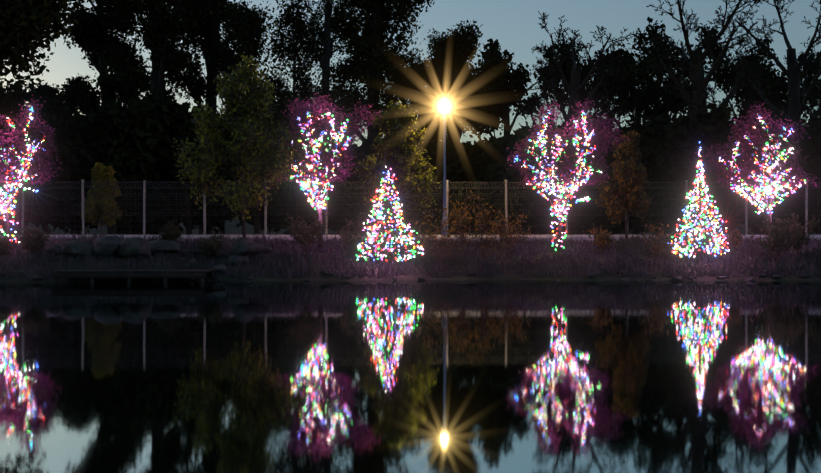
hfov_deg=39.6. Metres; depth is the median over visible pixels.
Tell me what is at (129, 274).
dock
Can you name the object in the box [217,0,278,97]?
tree
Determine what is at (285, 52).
tree
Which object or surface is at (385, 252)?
lit conifer
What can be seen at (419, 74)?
tree
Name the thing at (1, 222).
hedge tree
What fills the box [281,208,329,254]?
shrub
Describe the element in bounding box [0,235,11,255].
shrub
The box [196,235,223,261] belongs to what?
shrub
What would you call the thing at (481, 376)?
pond water
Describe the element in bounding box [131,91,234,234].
hedge tree
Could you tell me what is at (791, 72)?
tree
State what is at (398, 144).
young tree
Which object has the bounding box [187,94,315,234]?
hedge tree
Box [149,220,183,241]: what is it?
shrub
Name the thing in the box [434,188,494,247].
shrub
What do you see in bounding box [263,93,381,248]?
lit tree
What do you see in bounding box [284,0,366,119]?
tree
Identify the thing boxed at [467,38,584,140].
tree
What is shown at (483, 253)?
shrub
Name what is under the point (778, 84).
tree
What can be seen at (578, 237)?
path kerb
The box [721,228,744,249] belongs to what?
shrub
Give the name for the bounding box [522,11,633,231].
tree
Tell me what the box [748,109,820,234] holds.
hedge tree
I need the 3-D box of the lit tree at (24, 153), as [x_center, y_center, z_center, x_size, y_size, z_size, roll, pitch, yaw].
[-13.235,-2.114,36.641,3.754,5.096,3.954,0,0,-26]
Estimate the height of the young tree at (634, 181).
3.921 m
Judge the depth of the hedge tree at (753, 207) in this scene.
55.41 m
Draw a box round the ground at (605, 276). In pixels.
[0,214,820,282]
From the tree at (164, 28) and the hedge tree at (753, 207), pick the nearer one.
the hedge tree at (753, 207)
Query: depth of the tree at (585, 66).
109.63 m
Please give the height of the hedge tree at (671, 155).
6.507 m
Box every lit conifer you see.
[353,161,428,261]
[665,141,728,257]
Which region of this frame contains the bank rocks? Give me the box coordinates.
[0,235,808,281]
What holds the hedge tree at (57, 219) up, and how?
on the ground at (605, 276)
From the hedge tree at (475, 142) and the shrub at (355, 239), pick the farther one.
the hedge tree at (475, 142)
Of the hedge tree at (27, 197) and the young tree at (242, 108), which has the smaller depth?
the young tree at (242, 108)
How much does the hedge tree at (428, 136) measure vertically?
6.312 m
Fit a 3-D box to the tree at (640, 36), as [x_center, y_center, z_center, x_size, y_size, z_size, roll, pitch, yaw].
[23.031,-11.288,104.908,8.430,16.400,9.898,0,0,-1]
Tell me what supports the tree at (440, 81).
on the ground at (605, 276)
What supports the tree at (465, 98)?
on the ground at (605, 276)
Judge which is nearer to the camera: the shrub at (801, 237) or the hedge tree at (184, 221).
the shrub at (801, 237)
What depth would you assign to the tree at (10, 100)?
88.75 m
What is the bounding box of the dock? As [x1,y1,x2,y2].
[51,269,215,283]
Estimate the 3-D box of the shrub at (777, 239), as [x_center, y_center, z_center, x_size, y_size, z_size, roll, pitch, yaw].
[11.542,0.013,36.008,1.632,1.724,2.376,0,0,36]
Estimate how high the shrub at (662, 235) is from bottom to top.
1.280 m
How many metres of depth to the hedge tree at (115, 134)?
53.86 m
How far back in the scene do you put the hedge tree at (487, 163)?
56.63 m
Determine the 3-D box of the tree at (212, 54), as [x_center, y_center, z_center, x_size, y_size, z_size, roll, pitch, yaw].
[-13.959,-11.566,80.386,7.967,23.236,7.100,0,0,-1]
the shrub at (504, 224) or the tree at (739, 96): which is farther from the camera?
the tree at (739, 96)
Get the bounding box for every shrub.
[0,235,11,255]
[16,226,50,253]
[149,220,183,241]
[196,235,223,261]
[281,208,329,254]
[334,212,366,254]
[391,188,481,263]
[401,209,447,242]
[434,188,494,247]
[459,197,516,261]
[486,210,530,249]
[583,223,616,249]
[638,219,682,256]
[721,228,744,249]
[748,210,804,262]
[775,213,819,252]
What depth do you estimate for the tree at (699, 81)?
54.36 m
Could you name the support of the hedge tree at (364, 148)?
on the ground at (605, 276)
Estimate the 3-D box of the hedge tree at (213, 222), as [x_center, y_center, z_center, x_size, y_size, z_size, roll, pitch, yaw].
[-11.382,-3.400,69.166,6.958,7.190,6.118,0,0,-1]
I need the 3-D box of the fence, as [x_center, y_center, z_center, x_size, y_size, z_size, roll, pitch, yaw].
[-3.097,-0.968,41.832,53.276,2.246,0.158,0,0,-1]
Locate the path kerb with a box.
[0,235,820,242]
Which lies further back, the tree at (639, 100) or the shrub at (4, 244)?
the tree at (639, 100)
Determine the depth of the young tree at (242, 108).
35.92 m
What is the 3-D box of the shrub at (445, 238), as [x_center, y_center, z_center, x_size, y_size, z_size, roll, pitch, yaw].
[1.008,-0.322,36.021,2.807,2.478,1.878,0,0,28]
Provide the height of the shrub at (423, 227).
1.546 m
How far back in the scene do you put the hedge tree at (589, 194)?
54.20 m
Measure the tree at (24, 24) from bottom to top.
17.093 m
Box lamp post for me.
[440,96,448,234]
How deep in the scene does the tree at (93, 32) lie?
83.29 m
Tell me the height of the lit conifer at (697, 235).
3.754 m
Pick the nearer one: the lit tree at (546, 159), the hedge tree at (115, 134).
the lit tree at (546, 159)
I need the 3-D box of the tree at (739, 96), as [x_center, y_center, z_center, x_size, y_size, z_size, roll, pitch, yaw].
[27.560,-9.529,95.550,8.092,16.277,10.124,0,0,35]
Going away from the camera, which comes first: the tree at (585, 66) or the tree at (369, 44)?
the tree at (369, 44)
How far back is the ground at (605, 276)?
35.50 m
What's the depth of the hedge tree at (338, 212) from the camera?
58.31 m
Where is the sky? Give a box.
[0,0,820,146]
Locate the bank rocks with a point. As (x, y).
(111, 245)
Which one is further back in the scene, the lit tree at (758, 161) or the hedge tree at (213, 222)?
the hedge tree at (213, 222)
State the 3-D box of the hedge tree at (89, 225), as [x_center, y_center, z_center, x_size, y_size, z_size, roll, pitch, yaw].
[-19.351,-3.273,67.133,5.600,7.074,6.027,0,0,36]
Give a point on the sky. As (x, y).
(514, 24)
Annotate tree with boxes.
[0,0,84,90]
[0,81,76,225]
[0,95,62,246]
[0,107,30,216]
[0,217,17,234]
[9,119,81,234]
[35,96,172,234]
[53,217,98,234]
[56,0,151,233]
[80,162,122,233]
[90,0,224,104]
[126,97,216,233]
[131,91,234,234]
[165,0,265,234]
[172,55,305,237]
[179,206,231,234]
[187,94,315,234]
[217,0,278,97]
[263,0,331,104]
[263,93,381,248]
[272,219,310,234]
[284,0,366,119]
[287,143,364,234]
[305,0,434,233]
[331,137,422,234]
[354,100,438,239]
[355,25,458,138]
[386,58,483,143]
[401,138,476,234]
[411,127,452,234]
[414,20,489,144]
[461,121,565,234]
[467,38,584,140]
[471,136,500,234]
[506,98,629,251]
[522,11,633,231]
[522,118,626,234]
[541,37,625,124]
[583,33,692,127]
[595,130,653,239]
[610,115,691,234]
[622,17,709,128]
[641,101,754,233]
[646,0,766,234]
[683,23,783,121]
[695,102,820,244]
[707,0,820,127]
[726,44,820,125]
[726,101,801,234]
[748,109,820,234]
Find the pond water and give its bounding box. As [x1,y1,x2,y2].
[0,280,820,472]
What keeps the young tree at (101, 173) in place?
on the ground at (605, 276)
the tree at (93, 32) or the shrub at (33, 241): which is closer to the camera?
the shrub at (33, 241)
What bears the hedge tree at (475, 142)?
on the ground at (605, 276)
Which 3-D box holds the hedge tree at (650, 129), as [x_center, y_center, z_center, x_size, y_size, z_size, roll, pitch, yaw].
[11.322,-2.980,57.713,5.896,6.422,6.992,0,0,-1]
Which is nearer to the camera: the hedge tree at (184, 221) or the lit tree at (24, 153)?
the lit tree at (24, 153)
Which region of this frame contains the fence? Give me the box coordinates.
[0,180,820,234]
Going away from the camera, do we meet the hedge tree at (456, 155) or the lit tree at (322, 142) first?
the lit tree at (322, 142)
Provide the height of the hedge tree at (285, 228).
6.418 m
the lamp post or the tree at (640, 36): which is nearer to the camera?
the lamp post
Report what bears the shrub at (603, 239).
on the ground at (605, 276)

